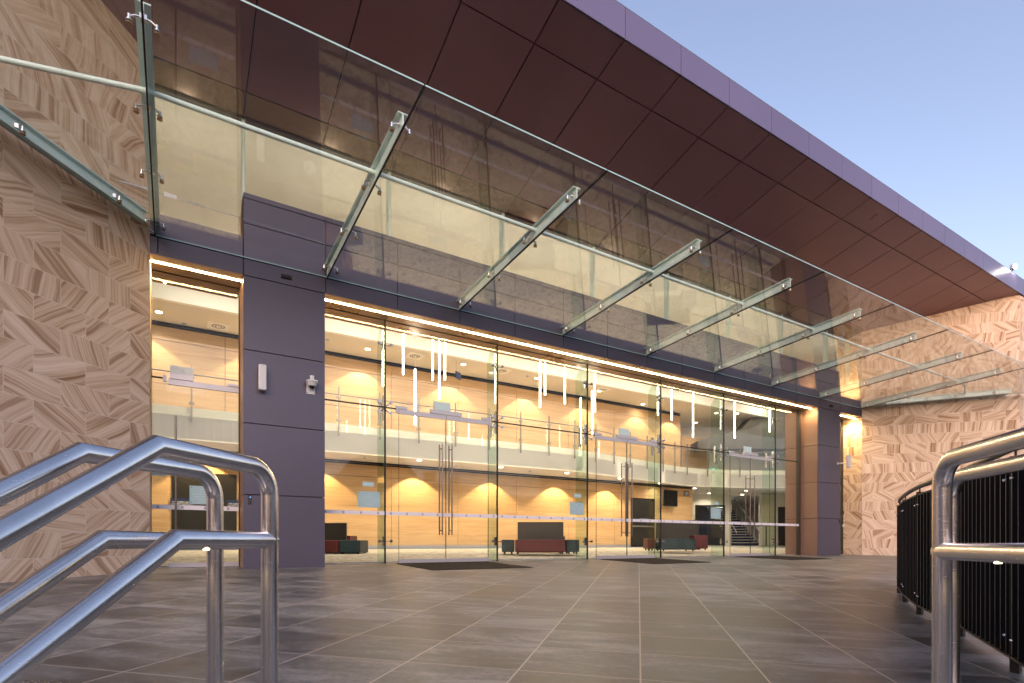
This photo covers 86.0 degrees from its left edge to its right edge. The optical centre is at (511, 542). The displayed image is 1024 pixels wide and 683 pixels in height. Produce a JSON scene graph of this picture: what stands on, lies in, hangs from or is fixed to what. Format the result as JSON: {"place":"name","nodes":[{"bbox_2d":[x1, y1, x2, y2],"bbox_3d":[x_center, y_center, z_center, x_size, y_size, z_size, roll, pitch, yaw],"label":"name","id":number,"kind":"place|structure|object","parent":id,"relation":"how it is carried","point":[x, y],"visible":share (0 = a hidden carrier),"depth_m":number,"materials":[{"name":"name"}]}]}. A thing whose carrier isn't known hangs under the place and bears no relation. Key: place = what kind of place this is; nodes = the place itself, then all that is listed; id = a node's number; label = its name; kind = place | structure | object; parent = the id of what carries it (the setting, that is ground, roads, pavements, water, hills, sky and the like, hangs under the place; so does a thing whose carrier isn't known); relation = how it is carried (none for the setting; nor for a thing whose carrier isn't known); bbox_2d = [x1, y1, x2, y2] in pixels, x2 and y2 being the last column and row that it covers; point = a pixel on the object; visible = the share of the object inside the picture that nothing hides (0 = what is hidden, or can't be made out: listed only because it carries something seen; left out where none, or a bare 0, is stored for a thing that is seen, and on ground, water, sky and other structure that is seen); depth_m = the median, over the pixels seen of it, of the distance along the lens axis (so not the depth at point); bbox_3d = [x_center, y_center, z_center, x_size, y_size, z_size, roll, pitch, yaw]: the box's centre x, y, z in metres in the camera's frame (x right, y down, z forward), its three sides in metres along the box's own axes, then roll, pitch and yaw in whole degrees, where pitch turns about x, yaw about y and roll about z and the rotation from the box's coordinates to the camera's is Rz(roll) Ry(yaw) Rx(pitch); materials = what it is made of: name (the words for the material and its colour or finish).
{"place":"outdoors","nodes":[
{"label":"outdoors","id":0,"kind":"place"},
{"bbox_2d":[158,545,784,567],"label":"lobby floor","id":1,"kind":"structure","parent":0,"point":[194,556],"depth_m":16.59,"materials":[{"name":"tile"}]},
{"bbox_2d":[325,540,338,553],"bbox_3d":[-5.201,0.141,15.850,0.638,0.420,0.900,0,0,0],"label":"ottoman","id":2,"kind":"object","parent":1,"relation":"on","point":[331,546],"visible":0.37,"depth_m":15.40,"materials":[{"name":"red fabric"}]},
{"bbox_2d":[325,523,346,539],"bbox_3d":[-5.626,-0.130,16.640,1.238,0.930,0.080,0,0,0],"label":"screen panel","id":3,"kind":"object","parent":1,"relation":"on","point":[335,531],"visible":0.31,"depth_m":16.60,"materials":[{"name":"grey laminate"}]},
{"bbox_2d":[347,536,356,539],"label":"ottoman","id":4,"kind":"object","parent":1,"relation":"on","point":[351,537],"visible":0.13,"depth_m":17.01,"materials":[{"name":"red fabric"}]},
{"bbox_2d":[339,540,367,553],"bbox_3d":[-4.588,0.141,15.950,0.605,0.420,0.900,0,0,0],"label":"ottoman","id":5,"kind":"object","parent":1,"relation":"on","point":[353,546],"visible":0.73,"depth_m":15.50,"materials":[{"name":"teal fabric"}]},
{"bbox_2d":[160,547,789,566],"bbox_3d":[-1.639,0.349,17.302,31.300,0.258,8.310,0,0,-32],"label":"carpet border","id":6,"kind":"object","parent":1,"relation":"on","point":[512,559],"visible":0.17,"depth_m":17.85,"materials":[{"name":"beige carpet"}]},
{"bbox_2d":[502,540,513,553],"bbox_3d":[-0.115,0.126,16.500,0.373,0.420,0.800,0,0,0],"label":"ottoman","id":7,"kind":"object","parent":1,"relation":"on","point":[507,545],"visible":0.96,"depth_m":16.10,"materials":[{"name":"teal fabric"}]},
{"bbox_2d":[515,540,564,553],"bbox_3d":[0.812,0.126,16.200,1.440,0.420,0.900,0,0,0],"label":"ottoman","id":8,"kind":"object","parent":1,"relation":"on","point":[540,546],"visible":1,"depth_m":15.75,"materials":[{"name":"red fabric"}]},
{"bbox_2d":[518,522,562,552],"bbox_3d":[0.894,-0.165,17.240,1.433,0.960,0.080,0,0,0],"label":"screen panel","id":9,"kind":"object","parent":1,"relation":"on","point":[540,530],"visible":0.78,"depth_m":17.20,"materials":[{"name":"grey laminate"}]},
{"bbox_2d":[565,540,578,553],"bbox_3d":[1.782,0.126,16.500,0.386,0.420,0.800,0,0,0],"label":"ottoman","id":10,"kind":"object","parent":1,"relation":"on","point":[572,546],"visible":0.89,"depth_m":16.10,"materials":[{"name":"teal fabric"}]},
{"bbox_2d":[643,539,653,550],"bbox_3d":[4.970,0.070,19.950,0.254,0.430,0.700,0,0,0],"label":"ottoman","id":11,"kind":"object","parent":1,"relation":"on","point":[648,544],"visible":0.88,"depth_m":19.60,"materials":[{"name":"red fabric"}]},
{"bbox_2d":[655,539,695,550],"bbox_3d":[5.768,0.081,19.450,1.181,0.430,0.900,0,0,0],"label":"ottoman","id":12,"kind":"object","parent":1,"relation":"on","point":[685,544],"visible":0.94,"depth_m":19.00,"materials":[{"name":"teal fabric"}]},
{"bbox_2d":[655,520,698,549],"bbox_3d":[6.325,-0.289,21.040,1.650,1.130,0.080,0,0,0],"label":"screen panel","id":13,"kind":"object","parent":1,"relation":"on","point":[678,530],"visible":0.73,"depth_m":21.00,"materials":[{"name":"grey laminate"}]},
{"bbox_2d":[690,535,707,549],"bbox_3d":[7.079,0.005,21.000,0.546,0.560,0.800,0,0,0],"label":"ottoman","id":14,"kind":"object","parent":1,"relation":"on","point":[701,541],"visible":0.65,"depth_m":20.60,"materials":[{"name":"red fabric"}]},
{"bbox_2d":[755,525,772,545],"bbox_3d":[14.367,-0.357,28.900,3.200,1.085,0.700,0,0,0],"label":"bar table","id":15,"kind":"object","parent":1,"relation":"on","point":[766,531],"visible":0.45,"depth_m":28.87,"materials":[{"name":"grey"}]},
{"bbox_2d":[0,554,1023,682],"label":"plaza","id":16,"kind":"structure","parent":0,"point":[846,618],"depth_m":4.33,"materials":[{"name":"tile"}]},
{"bbox_2d":[0,0,150,582],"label":"sandstone wall","id":17,"kind":"structure","parent":16,"relation":"on","point":[75,312],"depth_m":7.61,"materials":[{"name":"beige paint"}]},
{"bbox_2d":[0,442,223,682],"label":"handrail","id":18,"kind":"object","parent":16,"relation":"on","point":[24,592],"visible":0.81,"depth_m":1.42,"materials":[{"name":"silver metal"}]},
{"bbox_2d":[0,435,278,682],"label":"handrail","id":19,"kind":"object","parent":16,"relation":"on","point":[26,657],"visible":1,"depth_m":1.22,"materials":[{"name":"silver metal"}]},
{"bbox_2d":[396,561,532,570],"bbox_3d":[-0.989,0.472,11.136,2.160,0.093,1.860,0,0,-32],"label":"entrance mat","id":20,"kind":"object","parent":16,"relation":"on","point":[433,566],"visible":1,"depth_m":10.91,"materials":[{"name":"grey"}]},
{"bbox_2d":[101,0,1023,568],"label":"theatre building","id":21,"kind":"structure","parent":16,"relation":"on","point":[493,456],"depth_m":12.98,"materials":[{"name":"purple paint"}]},
{"bbox_2d":[170,365,193,376],"bbox_3d":[-5.752,-2.990,9.578,0.350,0.150,0.036,0,0,-32],"label":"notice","id":22,"kind":"object","parent":21,"relation":"attached to","point":[181,370],"visible":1,"depth_m":9.56,"materials":[{"name":"grey plastic"}]},
{"bbox_2d":[170,498,193,504],"bbox_3d":[-10.168,-1.214,16.948,0.630,0.300,0.023,0,0,-32],"label":"fire door sign","id":23,"kind":"object","parent":21,"relation":"attached to","point":[183,501],"visible":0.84,"depth_m":16.93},
{"bbox_2d":[190,486,205,503],"bbox_3d":[-5.437,-0.836,9.722,0.462,0.323,0.012,0,0,-32],"label":"notice","id":24,"kind":"object","parent":21,"relation":"attached to","point":[197,494],"visible":0.56,"depth_m":9.66,"materials":[{"name":"blue"}]},
{"bbox_2d":[168,379,238,567],"bbox_3d":[-5.415,-1.190,9.680,1.079,3.239,0.118,0,0,-32],"label":"door","id":25,"kind":"structure","parent":21,"relation":"in","point":[175,382],"depth_m":9.60,"materials":[{"name":"clear glass"}]},
{"bbox_2d":[171,474,236,530],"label":"dark doors","id":26,"kind":"structure","parent":21,"relation":"in","point":[186,519],"depth_m":17.18,"materials":[{"name":"grey laminate"}]},
{"bbox_2d":[227,500,237,506],"bbox_3d":[-8.855,-1.214,17.754,0.630,0.300,0.023,0,0,-32],"label":"fire door sign","id":27,"kind":"object","parent":21,"relation":"attached to","point":[232,503],"visible":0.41,"depth_m":17.66,"materials":[{"name":"white"}]},
{"bbox_2d":[241,119,244,201],"bbox_3d":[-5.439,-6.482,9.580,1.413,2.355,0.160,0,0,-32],"label":"window mullion","id":28,"kind":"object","parent":21,"relation":"in","point":[242,120],"depth_m":9.87,"materials":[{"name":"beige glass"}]},
{"bbox_2d":[258,364,266,390],"bbox_3d":[-4.349,-2.862,9.567,0.126,0.445,0.170,0,0,-32],"label":"loudspeaker","id":29,"kind":"object","parent":21,"relation":"attached to","point":[262,377],"visible":1,"depth_m":9.50,"materials":[{"name":"grey plastic"}]},
{"bbox_2d":[281,273,291,279],"bbox_3d":[-4.036,-4.760,9.836,0.175,0.060,0.039,0,0,-32],"label":"louvre box","id":30,"kind":"object","parent":21,"relation":"attached to","point":[286,276],"visible":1,"depth_m":9.82,"materials":[{"name":"black metal"}]},
{"bbox_2d":[305,375,318,394],"bbox_3d":[-3.630,-2.872,9.972,0.224,0.305,0.232,0,0,-32],"label":"security camera","id":31,"kind":"object","parent":21,"relation":"attached to","point":[311,383],"visible":1,"depth_m":9.94,"materials":[{"name":"grey plastic"}]},
{"bbox_2d":[362,481,373,486],"bbox_3d":[-2.944,-1.197,11.254,0.240,0.095,0.008,0,0,-32],"label":"notice","id":32,"kind":"object","parent":21,"relation":"attached to","point":[370,484],"visible":1,"depth_m":11.25,"materials":[{"name":"white paper"}]},
{"bbox_2d":[358,491,379,507],"bbox_3d":[-2.926,-0.883,11.262,0.460,0.327,0.012,0,0,-32],"label":"notice","id":33,"kind":"object","parent":21,"relation":"attached to","point":[368,499],"visible":1,"depth_m":11.25,"materials":[{"name":"blue"}]},
{"bbox_2d":[382,331,383,385],"bbox_3d":[-3.419,-6.029,14.562,0.097,3.770,0.100,0,0,-32],"label":"pendant light","id":34,"kind":"object","parent":21,"relation":"hanging from","point":[382,361],"visible":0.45,"depth_m":14.55,"materials":[{"name":"white plastic"}]},
{"bbox_2d":[386,170,390,235],"bbox_3d":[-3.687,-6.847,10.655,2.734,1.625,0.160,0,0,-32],"label":"window mullion","id":35,"kind":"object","parent":21,"relation":"in","point":[388,183],"depth_m":11.31,"materials":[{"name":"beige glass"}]},
{"bbox_2d":[402,334,403,374],"bbox_3d":[-2.942,-6.229,14.854,0.097,3.370,0.100,0,0,-32],"label":"pendant light","id":36,"kind":"object","parent":21,"relation":"hanging from","point":[403,354],"visible":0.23,"depth_m":14.85,"materials":[{"name":"white plastic"}]},
{"bbox_2d":[414,369,415,424],"bbox_3d":[-2.652,-5.564,15.032,0.097,4.700,0.100,0,0,-32],"label":"pendant light","id":37,"kind":"object","parent":21,"relation":"hanging from","point":[414,395],"visible":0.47,"depth_m":15.02,"materials":[{"name":"white"}]},
{"bbox_2d":[398,409,445,562],"bbox_3d":[-1.929,-1.190,11.862,1.078,3.239,0.192,0,0,-32],"label":"door","id":38,"kind":"structure","parent":21,"relation":"in","point":[405,412],"depth_m":12.00,"materials":[{"name":"silver glass"}]},
{"bbox_2d":[432,340,432,379],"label":"pendant light","id":39,"kind":"object","parent":21,"relation":"hanging from","point":[432,359],"visible":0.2,"depth_m":15.29,"materials":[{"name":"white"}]},
{"bbox_2d":[439,341,439,398],"bbox_3d":[-2.038,-5.974,15.409,0.097,3.880,0.100,0,0,-32],"label":"pendant light","id":40,"kind":"object","parent":21,"relation":"hanging from","point":[439,369],"visible":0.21,"depth_m":15.39,"materials":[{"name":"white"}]},
{"bbox_2d":[433,401,450,411],"bbox_3d":[-1.546,-3.007,12.158,0.400,0.195,0.036,0,0,-32],"label":"sensor plate","id":41,"kind":"object","parent":21,"relation":"attached to","point":[443,406],"visible":1,"depth_m":12.14,"materials":[{"name":"grey plastic"}]},
{"bbox_2d":[444,342,445,379],"bbox_3d":[-1.893,-6.250,15.498,0.097,3.330,0.100,0,0,-32],"label":"pendant light","id":42,"kind":"object","parent":21,"relation":"hanging from","point":[444,361],"visible":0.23,"depth_m":15.48,"materials":[{"name":"white plastic"}]},
{"bbox_2d":[455,360,460,379],"bbox_3d":[-1.992,-6.385,20.364,0.026,0.660,0.363,0,0,25],"label":"hanging sign","id":43,"kind":"object","parent":21,"relation":"hanging from","point":[458,375],"visible":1,"depth_m":20.29,"materials":[{"name":"grey"}]},
{"bbox_2d":[446,415,488,561],"bbox_3d":[-1.001,-1.190,12.432,1.077,3.239,0.192,0,0,-32],"label":"door","id":44,"kind":"structure","parent":21,"relation":"in","point":[452,418],"depth_m":12.27,"materials":[{"name":"silver glass"}]},
{"bbox_2d":[499,213,503,257],"bbox_3d":[-0.237,-6.845,12.783,0.060,1.620,0.140,0,0,-32],"label":"high window","id":45,"kind":"structure","parent":21,"relation":"in","point":[501,223],"depth_m":12.74,"materials":[{"name":"beige glass"}]},
{"bbox_2d":[0,0,1023,408],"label":"glass canopy","id":46,"kind":"object","parent":21,"relation":"attached to","point":[28,134],"visible":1,"depth_m":9.00,"materials":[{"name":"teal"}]},
{"bbox_2d":[539,362,540,406],"bbox_3d":[0.877,-6.074,17.197,0.097,3.680,0.100,0,0,-32],"label":"pendant light","id":47,"kind":"object","parent":21,"relation":"hanging from","point":[539,384],"visible":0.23,"depth_m":17.19,"materials":[{"name":"white"}]},
{"bbox_2d":[544,363,545,394],"bbox_3d":[1.039,-6.279,17.296,0.097,3.270,0.100,0,0,-32],"label":"pendant light","id":48,"kind":"object","parent":21,"relation":"hanging from","point":[544,378],"visible":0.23,"depth_m":17.29,"materials":[{"name":"white"}]},
{"bbox_2d":[564,367,564,403],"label":"pendant light","id":49,"kind":"object","parent":21,"relation":"hanging from","point":[564,385],"visible":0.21,"depth_m":17.69,"materials":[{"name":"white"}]},
{"bbox_2d":[570,502,583,514],"bbox_3d":[1.662,-0.872,14.077,0.445,0.315,0.012,0,0,-32],"label":"notice","id":50,"kind":"object","parent":21,"relation":"attached to","point":[576,508],"visible":1,"depth_m":14.07,"materials":[{"name":"blue"}]},
{"bbox_2d":[592,391,592,433],"bbox_3d":[2.667,-5.764,18.295,0.097,4.300,0.100,0,0,-32],"label":"pendant light","id":51,"kind":"object","parent":21,"relation":"hanging from","point":[592,411],"visible":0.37,"depth_m":18.28,"materials":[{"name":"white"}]},
{"bbox_2d":[590,245,594,297],"bbox_3d":[2.078,-6.845,14.203,0.060,1.620,0.140,0,0,-32],"label":"high window","id":52,"kind":"structure","parent":21,"relation":"in","point":[592,255],"depth_m":14.15,"materials":[{"name":"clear glass"}]},
{"bbox_2d":[594,373,594,411],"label":"pendant light","id":53,"kind":"object","parent":21,"relation":"hanging from","point":[594,392],"visible":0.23,"depth_m":18.35,"materials":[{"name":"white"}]},
{"bbox_2d":[596,435,626,558],"bbox_3d":[2.663,-1.190,14.679,1.078,3.239,0.192,0,0,-32],"label":"door","id":54,"kind":"structure","parent":21,"relation":"in","point":[598,437],"depth_m":14.82,"materials":[{"name":"silver glass"}]},
{"bbox_2d":[618,428,628,435],"bbox_3d":[3.053,-3.007,14.979,0.370,0.195,0.036,0,0,-32],"label":"sensor plate","id":55,"kind":"object","parent":21,"relation":"attached to","point":[622,431],"visible":1,"depth_m":14.95,"materials":[{"name":"grey plastic"}]},
{"bbox_2d":[627,439,654,557],"bbox_3d":[3.579,-1.190,15.241,1.048,3.239,0.192,0,0,-32],"label":"door","id":56,"kind":"structure","parent":21,"relation":"in","point":[628,441],"depth_m":15.08,"materials":[{"name":"silver glass"}]},
{"bbox_2d":[631,499,653,546],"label":"dark doors","id":57,"kind":"structure","parent":21,"relation":"in","point":[641,508],"depth_m":27.25,"materials":[{"name":"grey laminate"}]},
{"bbox_2d":[664,272,668,319],"bbox_3d":[4.393,-6.845,15.623,0.060,1.620,0.140,0,0,-32],"label":"high window","id":58,"kind":"structure","parent":21,"relation":"in","point":[666,282],"depth_m":15.58,"materials":[{"name":"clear glass"}]},
{"bbox_2d":[662,490,677,506],"bbox_3d":[7.896,-2.235,27.845,1.020,0.820,0.385,0,0,-32],"label":"television","id":59,"kind":"object","parent":21,"relation":"attached to","point":[669,497],"visible":1,"depth_m":27.67,"materials":[{"name":"grey plastic"}]},
{"bbox_2d":[671,389,671,419],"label":"pendant light","id":60,"kind":"object","parent":21,"relation":"hanging from","point":[671,404],"visible":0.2,"depth_m":20.27,"materials":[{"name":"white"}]},
{"bbox_2d":[693,394,693,436],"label":"pendant light","id":61,"kind":"object","parent":21,"relation":"hanging from","point":[693,415],"visible":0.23,"depth_m":20.87,"materials":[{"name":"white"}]},
{"bbox_2d":[695,505,722,545],"bbox_3d":[12.048,-1.050,33.460,1.829,2.470,0.080,0,0,0],"label":"inner door","id":62,"kind":"structure","parent":21,"relation":"in","point":[695,505],"depth_m":33.42,"materials":[{"name":"grey wood"}]},
{"bbox_2d":[711,508,720,518],"bbox_3d":[6.269,-0.893,16.903,0.465,0.318,0.012,0,0,-32],"label":"notice","id":63,"kind":"object","parent":21,"relation":"attached to","point":[715,513],"visible":1,"depth_m":16.90,"materials":[{"name":"blue"}]},
{"bbox_2d":[726,295,730,338],"bbox_3d":[6.708,-6.845,17.043,0.060,1.620,0.140,0,0,-32],"label":"high window","id":64,"kind":"structure","parent":21,"relation":"in","point":[728,321],"depth_m":17.00,"materials":[{"name":"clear glass"}]},
{"bbox_2d":[734,403,734,437],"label":"pendant light","id":65,"kind":"object","parent":21,"relation":"hanging from","point":[734,420],"visible":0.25,"depth_m":22.16,"materials":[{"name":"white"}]},
{"bbox_2d":[729,453,750,555],"bbox_3d":[7.270,-1.190,17.505,1.008,3.239,0.192,0,0,-32],"label":"door","id":66,"kind":"structure","parent":21,"relation":"in","point":[732,454],"depth_m":17.63,"materials":[{"name":"clear glass"}]},
{"bbox_2d":[744,446,750,452],"bbox_3d":[7.626,-3.007,17.785,0.360,0.195,0.036,0,0,-32],"label":"sensor plate","id":67,"kind":"object","parent":21,"relation":"attached to","point":[747,449],"visible":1,"depth_m":17.75,"materials":[{"name":"grey plastic"}]},
{"bbox_2d":[750,456,769,555],"bbox_3d":[8.148,-1.190,18.044,1.028,3.239,0.192,0,0,-32],"label":"door","id":68,"kind":"structure","parent":21,"relation":"in","point":[752,457],"depth_m":17.99,"materials":[{"name":"clear glass"}]},
{"bbox_2d":[778,315,782,353],"bbox_3d":[9.023,-6.845,18.464,0.060,1.620,0.140,0,0,-32],"label":"high window","id":69,"kind":"structure","parent":21,"relation":"in","point":[780,322],"depth_m":18.44,"materials":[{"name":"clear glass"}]},
{"bbox_2d":[778,507,785,545],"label":"service door","id":70,"kind":"structure","parent":21,"relation":"in","point":[781,510],"depth_m":33.37,"materials":[{"name":"grey laminate"}]},
{"bbox_2d":[823,331,827,362],"bbox_3d":[11.339,-6.845,19.884,0.060,1.620,0.140,0,0,-32],"label":"high window","id":71,"kind":"structure","parent":21,"relation":"in","point":[825,338],"depth_m":19.85,"materials":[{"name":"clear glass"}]},
{"bbox_2d":[837,455,850,467],"bbox_3d":[11.620,-2.825,19.236,0.416,0.450,0.132,0,0,44],"label":"loudspeaker","id":72,"kind":"object","parent":21,"relation":"attached to","point":[848,461],"visible":1,"depth_m":19.11,"materials":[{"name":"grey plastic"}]},
{"bbox_2d":[845,340,848,394],"bbox_3d":[12.624,-6.479,20.672,0.060,2.350,0.140,0,0,-32],"label":"high window","id":73,"kind":"structure","parent":21,"relation":"in","point":[846,344],"depth_m":20.68,"materials":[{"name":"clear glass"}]},
{"bbox_2d":[1009,264,1016,270],"bbox_3d":[16.965,-9.268,18.625,0.220,0.254,0.230,0,0,-32],"label":"floodlight","id":74,"kind":"object","parent":21,"relation":"on","point":[1013,267],"visible":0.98,"depth_m":18.56,"materials":[{"name":"metal"}]},
{"bbox_2d":[600,558,710,563],"bbox_3d":[3.631,0.472,13.971,2.000,0.093,1.860,0,0,-32],"label":"entrance mat","id":75,"kind":"object","parent":16,"relation":"on","point":[655,561],"visible":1,"depth_m":13.76,"materials":[{"name":"grey carpet"}]},
{"bbox_2d":[735,555,830,559],"bbox_3d":[8.298,0.472,16.833,2.090,0.093,1.860,0,0,-32],"label":"entrance mat","id":76,"kind":"object","parent":16,"relation":"on","point":[787,557],"visible":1,"depth_m":16.58,"materials":[{"name":"grey carpet"}]},
{"bbox_2d":[838,295,1023,555],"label":"sandstone wall","id":77,"kind":"structure","parent":16,"relation":"on","point":[896,452],"depth_m":19.78,"materials":[{"name":"beige stone"}]},
{"bbox_2d":[896,451,1023,673],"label":"fence","id":78,"kind":"object","parent":16,"relation":"on","point":[992,593],"visible":0.74,"depth_m":3.67,"materials":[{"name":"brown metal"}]},
{"bbox_2d":[616,0,1023,278],"label":"sky","id":79,"kind":"structure","parent":0,"point":[925,97],"materials":[{"name":"blue"}]},
{"bbox_3d":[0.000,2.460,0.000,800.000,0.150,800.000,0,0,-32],"label":"ground","id":80,"kind":"structure","parent":0,"visible":0},
{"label":"steps","id":81,"kind":"structure","parent":80,"relation":"on","visible":0},
{"bbox_2d":[931,427,1023,682],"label":"handrail","id":82,"kind":"object","parent":81,"relation":"on","point":[946,551],"visible":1,"depth_m":1.64,"materials":[{"name":"silver metal"}]},
{"bbox_2d":[953,454,1023,682],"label":"handrail","id":83,"kind":"object","parent":81,"relation":"on","point":[962,476],"visible":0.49,"depth_m":2.06,"materials":[{"name":"silver metal"}]}
]}

